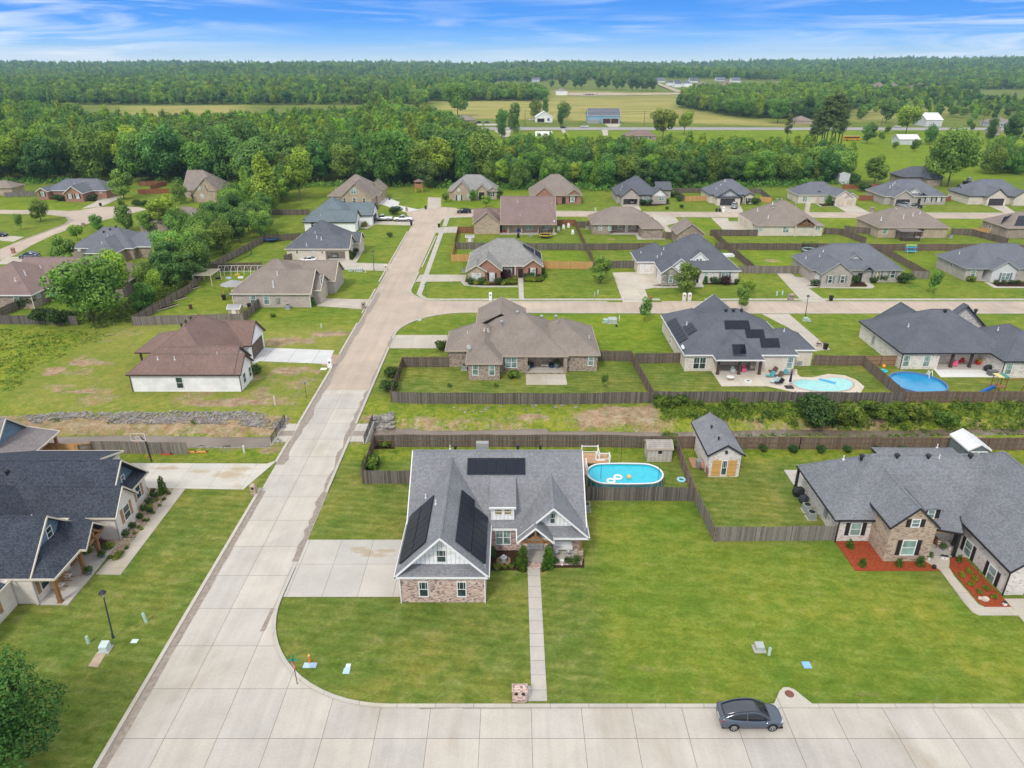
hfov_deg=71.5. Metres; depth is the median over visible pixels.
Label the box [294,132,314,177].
broadleaf tree
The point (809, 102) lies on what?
broadleaf tree
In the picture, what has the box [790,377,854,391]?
kidney pool
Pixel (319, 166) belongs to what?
broadleaf tree
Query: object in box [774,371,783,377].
lounge chair
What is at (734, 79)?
farm house
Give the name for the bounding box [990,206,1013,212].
driveway
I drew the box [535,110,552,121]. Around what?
farm house
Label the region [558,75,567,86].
broadleaf tree
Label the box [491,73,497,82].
broadleaf tree
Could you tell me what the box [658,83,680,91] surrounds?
bare clay
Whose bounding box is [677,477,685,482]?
swim ring
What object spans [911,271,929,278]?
board fence
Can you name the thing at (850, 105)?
pine tree
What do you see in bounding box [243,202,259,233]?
broadleaf tree
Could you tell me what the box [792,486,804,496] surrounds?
covered grill
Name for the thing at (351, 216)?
white brick house
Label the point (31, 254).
parked car
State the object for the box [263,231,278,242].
trampoline
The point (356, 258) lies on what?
path
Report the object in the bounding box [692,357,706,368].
window
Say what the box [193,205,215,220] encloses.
broadleaf tree
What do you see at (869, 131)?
broadleaf tree
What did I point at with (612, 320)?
utility cabinet
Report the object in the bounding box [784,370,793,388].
patio umbrella
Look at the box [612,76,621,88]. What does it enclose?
broadleaf tree
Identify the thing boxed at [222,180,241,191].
broadleaf tree
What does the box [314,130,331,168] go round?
broadleaf tree
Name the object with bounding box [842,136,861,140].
school bus
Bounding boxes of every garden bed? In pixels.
[100,538,134,555]
[123,488,172,537]
[374,447,394,448]
[465,278,517,285]
[490,550,527,571]
[541,559,583,571]
[641,203,669,205]
[653,283,695,285]
[705,283,737,284]
[806,282,866,286]
[836,541,938,570]
[949,557,1009,606]
[993,282,1023,286]
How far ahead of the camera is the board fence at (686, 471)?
86.86 m
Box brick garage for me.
[670,217,705,240]
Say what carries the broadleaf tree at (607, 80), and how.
on the ground
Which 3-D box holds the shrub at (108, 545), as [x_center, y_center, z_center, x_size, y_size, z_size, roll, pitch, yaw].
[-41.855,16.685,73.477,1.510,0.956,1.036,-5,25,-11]
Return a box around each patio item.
[730,366,735,372]
[741,365,746,371]
[749,362,754,368]
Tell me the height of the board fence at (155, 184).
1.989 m
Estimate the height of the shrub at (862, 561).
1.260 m
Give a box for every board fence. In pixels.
[0,300,20,314]
[0,315,77,324]
[3,191,36,196]
[41,442,91,449]
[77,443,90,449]
[88,440,188,453]
[130,313,242,325]
[131,236,264,323]
[137,188,169,193]
[139,181,166,188]
[209,262,261,270]
[242,299,259,319]
[263,233,300,241]
[272,209,309,214]
[283,253,292,259]
[361,434,409,483]
[374,434,675,448]
[390,356,403,401]
[390,390,653,403]
[402,357,447,366]
[451,243,468,261]
[454,227,473,244]
[455,242,584,249]
[542,261,592,268]
[556,219,574,225]
[575,220,592,260]
[576,221,589,226]
[584,243,650,249]
[585,486,695,500]
[592,260,633,267]
[598,350,653,399]
[635,353,680,363]
[653,391,905,403]
[663,232,671,238]
[674,188,700,200]
[674,436,695,500]
[676,436,1023,450]
[684,196,706,200]
[694,487,837,541]
[710,229,757,235]
[713,229,754,268]
[715,243,827,249]
[739,266,799,273]
[749,188,772,197]
[759,197,771,201]
[813,355,864,365]
[823,228,866,242]
[842,184,879,188]
[844,226,870,233]
[858,195,872,200]
[863,355,907,399]
[865,355,896,365]
[869,244,1023,250]
[878,245,929,278]
[904,391,1023,402]
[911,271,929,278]
[950,228,1008,242]
[972,228,989,232]
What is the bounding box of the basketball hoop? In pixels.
[129,433,151,461]
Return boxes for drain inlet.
[774,687,812,704]
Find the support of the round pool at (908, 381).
on the ground
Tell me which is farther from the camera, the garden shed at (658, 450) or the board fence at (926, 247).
the board fence at (926, 247)
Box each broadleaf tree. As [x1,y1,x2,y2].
[0,134,20,179]
[0,141,9,177]
[0,643,69,767]
[6,130,27,177]
[12,142,41,175]
[16,129,52,177]
[25,134,58,180]
[47,139,68,176]
[52,137,81,177]
[66,120,106,177]
[94,120,130,171]
[95,129,115,176]
[109,124,136,174]
[112,131,150,180]
[131,258,153,282]
[133,131,154,178]
[135,123,159,178]
[135,123,185,182]
[142,268,163,301]
[146,229,174,252]
[148,240,183,275]
[161,230,199,261]
[162,205,190,230]
[165,137,187,178]
[168,225,184,234]
[170,141,186,174]
[177,126,193,170]
[177,140,218,171]
[179,232,213,270]
[179,249,205,279]
[180,131,208,169]
[181,212,208,233]
[184,223,215,249]
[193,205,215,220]
[196,202,219,217]
[203,127,228,178]
[204,214,215,243]
[208,215,234,252]
[214,201,231,220]
[215,188,244,203]
[216,130,243,179]
[217,191,239,213]
[219,211,236,239]
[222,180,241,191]
[225,207,247,243]
[226,119,244,141]
[228,189,244,203]
[229,140,250,179]
[233,136,268,177]
[238,126,273,145]
[238,166,247,187]
[238,198,251,207]
[238,202,249,230]
[239,119,260,140]
[240,137,281,175]
[241,183,253,200]
[243,175,256,187]
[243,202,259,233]
[246,210,273,236]
[250,191,271,204]
[250,192,271,207]
[250,194,272,225]
[265,144,287,167]
[269,133,285,151]
[270,133,300,165]
[271,161,294,200]
[275,177,287,201]
[279,125,285,136]
[279,130,294,147]
[283,146,313,200]
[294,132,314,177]
[302,139,332,181]
[303,133,331,179]
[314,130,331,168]
[328,143,360,179]
[329,137,352,176]
[353,133,368,176]
[358,138,387,178]
[360,128,400,182]
[366,127,414,183]
[373,130,400,187]
[397,134,411,182]
[401,138,429,174]
[403,137,424,183]
[418,121,439,145]
[426,136,453,185]
[426,146,453,182]
[430,127,461,178]
[442,82,471,113]
[449,144,470,176]
[450,138,475,180]
[457,128,471,145]
[465,123,500,176]
[468,128,497,145]
[482,158,499,183]
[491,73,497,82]
[494,159,509,182]
[496,111,506,137]
[499,153,512,179]
[506,73,513,81]
[506,157,518,173]
[508,101,519,133]
[509,161,523,189]
[509,163,529,185]
[518,149,531,184]
[520,149,546,179]
[523,73,531,82]
[528,97,541,116]
[529,145,542,179]
[539,156,554,178]
[542,97,548,111]
[545,151,570,178]
[546,140,570,158]
[557,101,571,117]
[557,106,563,124]
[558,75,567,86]
[565,146,579,181]
[566,143,587,180]
[568,162,580,180]
[572,75,579,88]
[576,160,593,181]
[577,75,586,86]
[579,141,593,159]
[579,151,594,182]
[589,151,603,186]
[593,152,616,185]
[595,75,605,87]
[596,144,611,154]
[602,165,618,186]
[604,75,610,87]
[606,142,628,181]
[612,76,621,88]
[615,154,638,180]
[617,76,626,87]
[627,76,637,88]
[627,153,642,177]
[635,76,641,88]
[635,160,658,183]
[636,144,649,158]
[640,76,646,90]
[642,76,651,88]
[642,156,658,184]
[644,154,660,161]
[647,77,657,90]
[652,143,681,160]
[653,159,674,181]
[661,159,677,172]
[666,162,685,187]
[669,158,686,176]
[670,147,687,160]
[678,110,693,132]
[678,149,698,162]
[681,159,699,183]
[683,151,691,163]
[690,153,710,182]
[701,136,724,160]
[703,142,730,183]
[714,154,738,179]
[724,155,748,179]
[739,151,762,181]
[742,160,757,183]
[749,150,779,181]
[750,150,778,182]
[768,98,790,122]
[775,159,789,179]
[777,153,804,178]
[793,154,804,181]
[794,94,816,115]
[799,157,818,178]
[813,145,833,177]
[818,147,842,181]
[825,149,857,173]
[831,143,854,160]
[862,122,877,142]
[879,97,898,122]
[924,123,938,143]
[924,125,983,186]
[985,117,999,139]
[1003,110,1023,139]
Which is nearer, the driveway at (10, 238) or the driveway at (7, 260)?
the driveway at (7, 260)
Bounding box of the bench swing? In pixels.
[553,541,572,549]
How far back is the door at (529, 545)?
73.07 m
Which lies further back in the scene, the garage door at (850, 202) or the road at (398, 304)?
the garage door at (850, 202)
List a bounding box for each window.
[39,581,49,590]
[45,524,53,538]
[120,473,124,482]
[122,502,131,521]
[134,485,141,500]
[175,377,183,388]
[242,371,246,383]
[248,365,251,377]
[249,295,255,304]
[263,295,269,304]
[350,188,355,193]
[418,581,428,596]
[436,550,446,562]
[456,581,466,596]
[472,273,480,281]
[472,365,478,375]
[489,273,494,280]
[489,365,494,375]
[494,509,502,514]
[495,531,510,544]
[504,509,511,514]
[505,357,516,367]
[525,225,532,228]
[549,513,555,523]
[570,196,574,201]
[588,356,593,365]
[668,275,672,282]
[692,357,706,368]
[720,460,727,474]
[721,272,728,279]
[782,227,788,232]
[786,357,793,368]
[827,276,832,282]
[840,276,844,282]
[848,523,862,535]
[873,271,880,277]
[882,228,887,233]
[890,271,895,277]
[899,540,917,555]
[901,355,910,366]
[910,519,921,527]
[922,355,931,366]
[927,509,935,518]
[963,538,973,558]
[970,270,976,275]
[985,563,997,583]
[1000,273,1010,280]
[1004,363,1013,374]
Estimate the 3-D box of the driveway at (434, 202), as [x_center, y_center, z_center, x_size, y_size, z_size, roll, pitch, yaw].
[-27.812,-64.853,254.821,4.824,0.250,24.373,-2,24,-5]
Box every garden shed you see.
[226,304,243,313]
[465,235,473,241]
[644,439,673,461]
[691,412,745,476]
[948,428,991,453]
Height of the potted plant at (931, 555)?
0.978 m
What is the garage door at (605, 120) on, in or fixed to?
in the farm building at (599, 115)
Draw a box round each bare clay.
[567,92,679,95]
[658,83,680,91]
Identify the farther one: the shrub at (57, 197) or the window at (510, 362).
the shrub at (57, 197)
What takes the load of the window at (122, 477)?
in the cream brick house at (61, 511)
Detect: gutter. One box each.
[20,217,72,241]
[99,491,265,767]
[260,608,273,631]
[276,391,324,464]
[291,486,326,561]
[320,293,380,390]
[324,391,368,485]
[368,332,394,390]
[464,708,504,708]
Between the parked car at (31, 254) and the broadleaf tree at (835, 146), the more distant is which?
the broadleaf tree at (835, 146)
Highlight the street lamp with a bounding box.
[98,589,114,638]
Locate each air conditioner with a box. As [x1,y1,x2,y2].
[285,304,290,309]
[461,364,467,370]
[586,502,590,512]
[800,502,812,512]
[805,509,816,520]
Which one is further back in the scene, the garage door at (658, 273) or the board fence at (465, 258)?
the board fence at (465, 258)
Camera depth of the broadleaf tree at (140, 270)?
154.46 m
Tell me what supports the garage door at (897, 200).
in the grey brick house at (897, 191)
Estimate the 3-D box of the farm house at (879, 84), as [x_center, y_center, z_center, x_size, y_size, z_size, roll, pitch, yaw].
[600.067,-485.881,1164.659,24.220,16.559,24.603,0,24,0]
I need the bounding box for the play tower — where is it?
[413,179,422,192]
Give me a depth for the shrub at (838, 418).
98.44 m
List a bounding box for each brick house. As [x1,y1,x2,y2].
[0,180,24,195]
[0,257,149,308]
[0,418,59,452]
[0,450,148,623]
[35,178,117,201]
[71,225,155,259]
[125,314,265,391]
[137,206,199,230]
[183,170,230,201]
[229,259,344,306]
[284,220,364,259]
[302,197,378,231]
[327,174,387,204]
[394,441,589,602]
[445,297,600,379]
[448,174,497,199]
[466,238,542,283]
[472,196,556,234]
[529,174,582,203]
[587,206,664,238]
[611,176,671,204]
[630,234,741,284]
[660,294,816,374]
[700,179,754,205]
[738,198,824,235]
[784,444,1023,595]
[787,181,858,205]
[791,243,904,286]
[856,206,950,237]
[858,302,1023,377]
[865,179,947,205]
[889,166,944,185]
[935,243,1023,281]
[948,179,1023,205]
[981,211,1023,237]
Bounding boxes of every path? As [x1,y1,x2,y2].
[88,653,105,667]
[96,488,184,574]
[352,249,364,262]
[461,281,517,286]
[518,278,523,299]
[527,686,530,700]
[528,568,546,700]
[635,234,664,239]
[652,283,703,287]
[820,282,874,287]
[926,557,1017,615]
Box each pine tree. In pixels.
[784,113,794,139]
[808,124,816,138]
[812,113,818,132]
[815,100,830,139]
[815,108,823,141]
[820,95,838,141]
[824,91,844,141]
[833,93,847,138]
[837,99,850,144]
[840,103,852,144]
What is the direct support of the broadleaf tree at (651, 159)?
on the ground
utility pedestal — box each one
[85,635,89,643]
[141,612,147,622]
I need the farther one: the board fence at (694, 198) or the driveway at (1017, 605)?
the board fence at (694, 198)
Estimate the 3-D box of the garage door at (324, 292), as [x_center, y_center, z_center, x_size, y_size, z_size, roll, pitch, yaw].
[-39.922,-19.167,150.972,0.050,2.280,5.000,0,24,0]
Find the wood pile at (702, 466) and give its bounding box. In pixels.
[699,458,704,469]
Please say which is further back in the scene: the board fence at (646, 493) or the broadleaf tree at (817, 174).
the broadleaf tree at (817, 174)
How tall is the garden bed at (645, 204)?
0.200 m
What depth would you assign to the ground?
79.15 m
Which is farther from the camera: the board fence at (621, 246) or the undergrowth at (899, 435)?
the board fence at (621, 246)
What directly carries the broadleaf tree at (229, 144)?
on the ground
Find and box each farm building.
[555,88,566,94]
[586,108,620,123]
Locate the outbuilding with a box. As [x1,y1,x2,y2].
[984,127,1002,135]
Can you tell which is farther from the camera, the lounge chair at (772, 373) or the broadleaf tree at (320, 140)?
the broadleaf tree at (320, 140)
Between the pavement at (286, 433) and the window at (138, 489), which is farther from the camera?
the pavement at (286, 433)
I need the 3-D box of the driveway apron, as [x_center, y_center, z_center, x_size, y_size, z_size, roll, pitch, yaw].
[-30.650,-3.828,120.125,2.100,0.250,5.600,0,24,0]
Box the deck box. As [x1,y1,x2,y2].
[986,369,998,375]
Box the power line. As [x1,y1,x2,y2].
[531,111,976,115]
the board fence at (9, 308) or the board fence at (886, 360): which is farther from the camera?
the board fence at (9, 308)
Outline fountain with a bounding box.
[496,554,510,564]
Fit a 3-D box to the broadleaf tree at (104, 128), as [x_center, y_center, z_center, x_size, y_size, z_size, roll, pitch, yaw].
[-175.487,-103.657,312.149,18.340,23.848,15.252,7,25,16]
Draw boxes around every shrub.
[14,297,35,306]
[26,307,60,321]
[44,309,76,323]
[51,194,64,199]
[82,546,93,553]
[86,193,97,199]
[94,538,107,549]
[101,541,115,549]
[112,550,122,560]
[121,528,129,536]
[128,522,136,527]
[131,199,139,204]
[136,513,143,518]
[138,200,146,205]
[139,504,146,510]
[144,496,153,503]
[149,492,157,496]
[251,364,261,373]
[379,379,399,389]
[383,366,401,376]
[388,206,402,213]
[434,340,446,348]
[465,277,473,284]
[478,277,486,284]
[491,545,496,557]
[493,278,502,283]
[501,267,511,278]
[510,278,517,283]
[524,276,532,281]
[564,556,569,563]
[569,554,581,565]
[653,394,667,404]
[661,432,678,446]
[662,395,679,407]
[674,394,688,403]
[710,276,718,283]
[718,275,730,284]
[725,397,738,408]
[728,399,746,410]
[751,197,761,203]
[759,444,767,451]
[788,445,798,452]
[796,394,836,425]
[801,396,842,416]
[804,392,830,400]
[810,279,819,285]
[817,445,826,452]
[827,404,846,421]
[837,401,867,424]
[843,445,852,452]
[846,539,854,549]
[850,173,860,182]
[852,274,861,282]
[855,181,871,190]
[858,400,875,413]
[858,558,866,567]
[868,402,891,418]
[869,277,877,282]
[887,407,909,422]
[895,557,903,567]
[897,272,915,282]
[901,400,933,420]
[915,556,925,566]
[932,410,959,426]
[957,554,962,562]
[966,567,972,573]
[972,575,978,580]
[981,584,990,590]
[990,593,997,598]
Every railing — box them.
[270,415,285,443]
[363,414,372,443]
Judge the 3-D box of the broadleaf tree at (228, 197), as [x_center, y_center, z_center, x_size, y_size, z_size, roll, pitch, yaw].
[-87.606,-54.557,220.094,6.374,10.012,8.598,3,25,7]
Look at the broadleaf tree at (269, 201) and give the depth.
227.46 m
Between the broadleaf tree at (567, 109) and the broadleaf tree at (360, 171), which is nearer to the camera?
the broadleaf tree at (360, 171)
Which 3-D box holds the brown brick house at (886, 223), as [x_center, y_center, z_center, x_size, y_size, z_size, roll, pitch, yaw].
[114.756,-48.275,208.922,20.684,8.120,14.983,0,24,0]
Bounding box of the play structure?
[980,373,1023,391]
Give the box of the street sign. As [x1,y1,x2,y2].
[287,653,297,683]
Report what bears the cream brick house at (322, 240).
on the ground
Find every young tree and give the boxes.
[13,213,21,227]
[601,372,608,386]
[639,296,652,321]
[737,287,749,307]
[928,269,944,292]
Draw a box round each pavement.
[275,436,291,441]
[278,431,294,435]
[282,424,298,430]
[350,436,365,441]
[352,431,367,435]
[354,424,367,430]
[417,233,442,293]
[417,294,442,299]
[440,298,659,299]
[443,216,471,225]
[704,298,1023,299]
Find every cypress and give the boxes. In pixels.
[156,476,167,495]
[311,297,316,306]
[515,544,528,572]
[540,544,554,570]
[541,267,546,277]
[824,194,832,204]
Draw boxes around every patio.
[526,374,566,384]
[712,369,863,391]
[934,369,996,376]
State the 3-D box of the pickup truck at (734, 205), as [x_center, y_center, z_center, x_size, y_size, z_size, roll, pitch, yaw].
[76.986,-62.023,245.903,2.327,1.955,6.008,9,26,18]
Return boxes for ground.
[0,76,1023,767]
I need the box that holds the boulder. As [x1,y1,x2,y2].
[978,596,989,601]
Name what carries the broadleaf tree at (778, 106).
on the ground
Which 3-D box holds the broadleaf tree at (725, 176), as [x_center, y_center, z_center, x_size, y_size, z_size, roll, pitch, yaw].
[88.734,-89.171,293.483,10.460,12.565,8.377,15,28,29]
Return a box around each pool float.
[606,478,615,482]
[613,474,622,479]
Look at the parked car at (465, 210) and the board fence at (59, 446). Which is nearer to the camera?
the board fence at (59, 446)
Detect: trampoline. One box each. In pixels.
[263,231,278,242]
[539,227,551,235]
[801,241,818,251]
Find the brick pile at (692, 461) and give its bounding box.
[687,457,695,467]
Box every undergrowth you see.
[0,172,850,192]
[0,328,114,390]
[41,279,189,328]
[53,418,229,446]
[567,431,1023,437]
[652,398,1023,433]
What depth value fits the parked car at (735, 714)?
53.45 m
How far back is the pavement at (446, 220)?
230.65 m
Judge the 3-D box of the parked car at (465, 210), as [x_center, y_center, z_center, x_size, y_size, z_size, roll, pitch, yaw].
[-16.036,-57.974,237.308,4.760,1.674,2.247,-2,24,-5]
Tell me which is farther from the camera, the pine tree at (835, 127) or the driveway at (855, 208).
the pine tree at (835, 127)
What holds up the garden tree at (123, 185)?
on the ground
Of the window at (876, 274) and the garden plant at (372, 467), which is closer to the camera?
the garden plant at (372, 467)
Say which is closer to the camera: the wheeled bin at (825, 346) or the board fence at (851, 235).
the wheeled bin at (825, 346)
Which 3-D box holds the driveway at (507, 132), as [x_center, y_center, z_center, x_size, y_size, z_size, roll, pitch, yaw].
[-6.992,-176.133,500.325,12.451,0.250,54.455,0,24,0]
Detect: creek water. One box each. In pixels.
[49,435,272,447]
[548,429,1023,438]
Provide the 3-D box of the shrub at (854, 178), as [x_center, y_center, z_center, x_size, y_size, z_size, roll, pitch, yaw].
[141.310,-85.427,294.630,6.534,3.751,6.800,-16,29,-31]
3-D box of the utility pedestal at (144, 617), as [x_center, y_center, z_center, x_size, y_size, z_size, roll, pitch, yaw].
[-33.028,21.002,63.861,0.389,1.065,0.282,0,24,0]
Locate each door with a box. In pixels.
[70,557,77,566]
[252,336,262,358]
[321,286,326,301]
[518,269,522,277]
[527,540,542,548]
[603,118,609,122]
[610,118,618,122]
[640,265,652,273]
[657,270,660,283]
[711,460,721,475]
[720,199,734,205]
[726,460,736,475]
[836,199,844,205]
[846,199,854,205]
[895,199,909,205]
[988,199,1003,205]
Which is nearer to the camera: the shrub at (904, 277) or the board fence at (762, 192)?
the shrub at (904, 277)
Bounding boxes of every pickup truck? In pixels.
[376,214,392,220]
[394,214,412,221]
[731,202,737,208]
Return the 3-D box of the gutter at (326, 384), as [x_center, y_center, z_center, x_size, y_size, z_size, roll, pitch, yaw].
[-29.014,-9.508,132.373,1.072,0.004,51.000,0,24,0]
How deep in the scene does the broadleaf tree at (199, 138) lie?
297.74 m
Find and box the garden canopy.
[220,280,241,293]
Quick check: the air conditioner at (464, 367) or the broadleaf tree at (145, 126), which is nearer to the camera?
the air conditioner at (464, 367)
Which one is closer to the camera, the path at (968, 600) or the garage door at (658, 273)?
the path at (968, 600)
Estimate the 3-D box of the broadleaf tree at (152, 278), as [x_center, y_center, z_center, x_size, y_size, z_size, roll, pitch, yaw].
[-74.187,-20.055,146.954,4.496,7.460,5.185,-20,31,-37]
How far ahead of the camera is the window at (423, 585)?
65.73 m
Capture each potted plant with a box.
[83,565,92,574]
[97,549,105,557]
[553,358,560,368]
[927,551,933,559]
[940,542,947,550]
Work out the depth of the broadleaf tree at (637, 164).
280.42 m
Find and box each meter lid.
[302,662,316,667]
[342,668,350,673]
[801,661,811,668]
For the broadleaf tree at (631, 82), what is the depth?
1231.37 m
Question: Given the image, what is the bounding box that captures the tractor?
[962,177,972,183]
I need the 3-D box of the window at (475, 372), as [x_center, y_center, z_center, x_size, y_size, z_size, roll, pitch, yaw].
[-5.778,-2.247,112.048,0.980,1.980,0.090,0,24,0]
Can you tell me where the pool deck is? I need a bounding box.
[581,445,610,484]
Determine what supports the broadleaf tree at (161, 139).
on the ground
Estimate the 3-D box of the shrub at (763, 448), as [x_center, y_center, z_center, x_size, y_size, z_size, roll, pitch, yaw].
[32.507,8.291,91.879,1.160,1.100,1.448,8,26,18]
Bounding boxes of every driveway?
[0,235,22,241]
[0,257,21,263]
[84,196,122,207]
[131,461,274,489]
[252,348,333,363]
[283,540,401,596]
[314,298,371,309]
[339,260,391,270]
[362,221,414,228]
[378,198,418,211]
[390,335,446,347]
[415,275,465,282]
[427,197,440,208]
[436,226,457,232]
[494,130,510,136]
[602,130,607,135]
[605,124,620,126]
[613,272,659,301]
[622,205,640,209]
[652,214,677,231]
[712,218,745,229]
[720,206,742,212]
[762,314,829,350]
[777,273,827,302]
[837,205,867,211]
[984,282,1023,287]
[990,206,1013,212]
[1005,599,1023,621]
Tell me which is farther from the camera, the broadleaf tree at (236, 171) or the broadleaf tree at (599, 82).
the broadleaf tree at (599, 82)
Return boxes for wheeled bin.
[696,458,702,468]
[823,343,828,349]
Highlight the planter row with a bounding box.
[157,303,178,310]
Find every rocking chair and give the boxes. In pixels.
[56,579,65,588]
[61,570,74,580]
[932,536,941,546]
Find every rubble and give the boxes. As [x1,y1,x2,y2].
[23,410,288,429]
[188,438,281,447]
[369,411,395,430]
[453,404,577,412]
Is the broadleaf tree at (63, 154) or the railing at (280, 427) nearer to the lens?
the railing at (280, 427)
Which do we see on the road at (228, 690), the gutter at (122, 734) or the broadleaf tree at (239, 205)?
the gutter at (122, 734)
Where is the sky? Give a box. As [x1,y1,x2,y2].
[0,0,1023,63]
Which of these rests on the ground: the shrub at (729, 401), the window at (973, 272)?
the shrub at (729, 401)
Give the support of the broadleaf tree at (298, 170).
on the ground
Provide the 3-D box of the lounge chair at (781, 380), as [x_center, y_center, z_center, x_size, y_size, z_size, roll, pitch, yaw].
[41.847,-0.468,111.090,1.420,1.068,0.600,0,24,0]
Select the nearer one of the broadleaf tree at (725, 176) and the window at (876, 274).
the window at (876, 274)
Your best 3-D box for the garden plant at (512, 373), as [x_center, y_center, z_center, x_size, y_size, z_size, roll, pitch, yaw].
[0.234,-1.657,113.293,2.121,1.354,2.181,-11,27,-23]
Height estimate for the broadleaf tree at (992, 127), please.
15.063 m
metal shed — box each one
[827,171,850,183]
[891,134,920,144]
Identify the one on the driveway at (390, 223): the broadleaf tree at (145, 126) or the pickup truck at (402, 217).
the pickup truck at (402, 217)
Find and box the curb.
[93,211,1023,767]
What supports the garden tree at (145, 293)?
on the ground
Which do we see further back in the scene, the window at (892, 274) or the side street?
the side street
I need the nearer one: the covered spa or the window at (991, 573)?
the window at (991, 573)
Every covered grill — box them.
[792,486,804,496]
[798,494,808,503]
[983,364,991,371]
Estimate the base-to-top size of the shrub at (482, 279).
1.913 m
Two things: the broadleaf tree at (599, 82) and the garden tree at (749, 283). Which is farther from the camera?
the broadleaf tree at (599, 82)
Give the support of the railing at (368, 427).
on the culvert headwall at (371, 430)
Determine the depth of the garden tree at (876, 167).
289.69 m
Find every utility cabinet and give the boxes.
[97,640,113,653]
[356,267,363,271]
[608,317,617,323]
[751,641,766,652]
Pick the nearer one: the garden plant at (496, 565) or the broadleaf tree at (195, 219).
the garden plant at (496, 565)
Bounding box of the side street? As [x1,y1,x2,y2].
[0,206,146,260]
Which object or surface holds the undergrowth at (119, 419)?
on the ground
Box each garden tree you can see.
[28,198,48,221]
[45,235,74,256]
[66,225,82,240]
[88,214,103,229]
[105,168,133,198]
[127,282,155,310]
[135,211,154,230]
[144,193,180,221]
[150,237,184,261]
[199,200,219,218]
[442,192,448,200]
[469,189,478,200]
[481,195,490,204]
[495,108,507,122]
[497,188,503,196]
[589,254,612,282]
[650,107,678,137]
[673,261,701,292]
[741,280,756,290]
[864,154,889,183]
[878,131,885,139]
[885,125,891,131]
[892,141,899,147]
[895,104,924,133]
[910,139,922,150]
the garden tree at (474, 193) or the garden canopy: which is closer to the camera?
the garden canopy
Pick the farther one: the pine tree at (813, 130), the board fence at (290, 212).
the pine tree at (813, 130)
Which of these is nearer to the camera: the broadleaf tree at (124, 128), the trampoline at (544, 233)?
the trampoline at (544, 233)
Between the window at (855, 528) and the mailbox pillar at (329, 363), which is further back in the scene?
the mailbox pillar at (329, 363)
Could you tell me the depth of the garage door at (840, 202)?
249.39 m
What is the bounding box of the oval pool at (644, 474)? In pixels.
[586,463,663,492]
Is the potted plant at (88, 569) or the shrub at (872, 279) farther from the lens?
the shrub at (872, 279)
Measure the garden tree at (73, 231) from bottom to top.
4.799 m
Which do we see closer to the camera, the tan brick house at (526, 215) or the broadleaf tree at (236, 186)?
the tan brick house at (526, 215)
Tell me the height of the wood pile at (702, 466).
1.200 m
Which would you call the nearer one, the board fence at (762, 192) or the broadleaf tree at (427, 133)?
the board fence at (762, 192)
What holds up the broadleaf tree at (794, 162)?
on the ground
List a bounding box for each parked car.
[0,231,7,236]
[18,251,40,258]
[299,256,317,259]
[331,253,338,257]
[457,208,470,213]
[716,698,783,731]
[896,202,911,205]
[911,203,922,207]
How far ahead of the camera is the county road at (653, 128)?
538.71 m
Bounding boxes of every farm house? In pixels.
[456,115,475,122]
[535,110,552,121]
[623,130,656,140]
[656,78,664,81]
[666,80,672,85]
[672,80,681,86]
[681,80,691,86]
[688,78,697,82]
[714,77,724,80]
[721,80,731,84]
[729,77,740,81]
[790,116,812,124]
[873,82,882,87]
[980,117,1009,126]
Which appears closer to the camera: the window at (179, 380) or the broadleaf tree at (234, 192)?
the window at (179, 380)
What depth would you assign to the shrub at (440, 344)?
123.58 m
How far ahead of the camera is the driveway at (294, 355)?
122.18 m
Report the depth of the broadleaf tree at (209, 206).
205.17 m
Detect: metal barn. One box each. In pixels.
[531,77,539,81]
[535,131,551,136]
[912,113,943,126]
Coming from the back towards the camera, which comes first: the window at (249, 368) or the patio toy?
the patio toy
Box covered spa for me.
[723,253,734,256]
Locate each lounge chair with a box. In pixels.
[766,370,775,377]
[770,376,779,383]
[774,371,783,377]
[775,377,784,384]
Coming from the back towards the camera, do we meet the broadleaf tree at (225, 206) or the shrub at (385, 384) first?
the broadleaf tree at (225, 206)
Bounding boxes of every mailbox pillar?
[249,483,257,495]
[327,359,332,367]
[512,683,527,702]
[682,293,686,300]
[687,293,691,300]
[787,293,794,300]
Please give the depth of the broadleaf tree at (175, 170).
313.81 m
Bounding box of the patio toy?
[952,360,958,365]
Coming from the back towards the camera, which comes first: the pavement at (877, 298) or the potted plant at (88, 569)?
the pavement at (877, 298)
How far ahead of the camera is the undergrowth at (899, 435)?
97.27 m
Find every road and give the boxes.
[98,390,1023,767]
[322,207,1023,389]
[475,127,1003,129]
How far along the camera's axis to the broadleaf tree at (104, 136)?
302.24 m
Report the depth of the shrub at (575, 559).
71.01 m
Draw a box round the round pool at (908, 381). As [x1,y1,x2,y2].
[887,371,948,391]
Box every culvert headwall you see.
[270,422,286,445]
[363,421,374,443]
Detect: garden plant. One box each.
[360,461,375,470]
[361,453,381,466]
[379,441,390,447]
[493,562,501,570]
[507,369,519,377]
[967,276,976,280]
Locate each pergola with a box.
[192,269,221,286]
[895,229,922,240]
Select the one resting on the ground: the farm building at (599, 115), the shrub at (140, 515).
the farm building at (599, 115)
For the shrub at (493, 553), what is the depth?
71.92 m
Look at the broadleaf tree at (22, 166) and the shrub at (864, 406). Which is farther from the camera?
the broadleaf tree at (22, 166)
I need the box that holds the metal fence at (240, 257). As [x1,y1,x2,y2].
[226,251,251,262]
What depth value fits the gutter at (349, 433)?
96.28 m

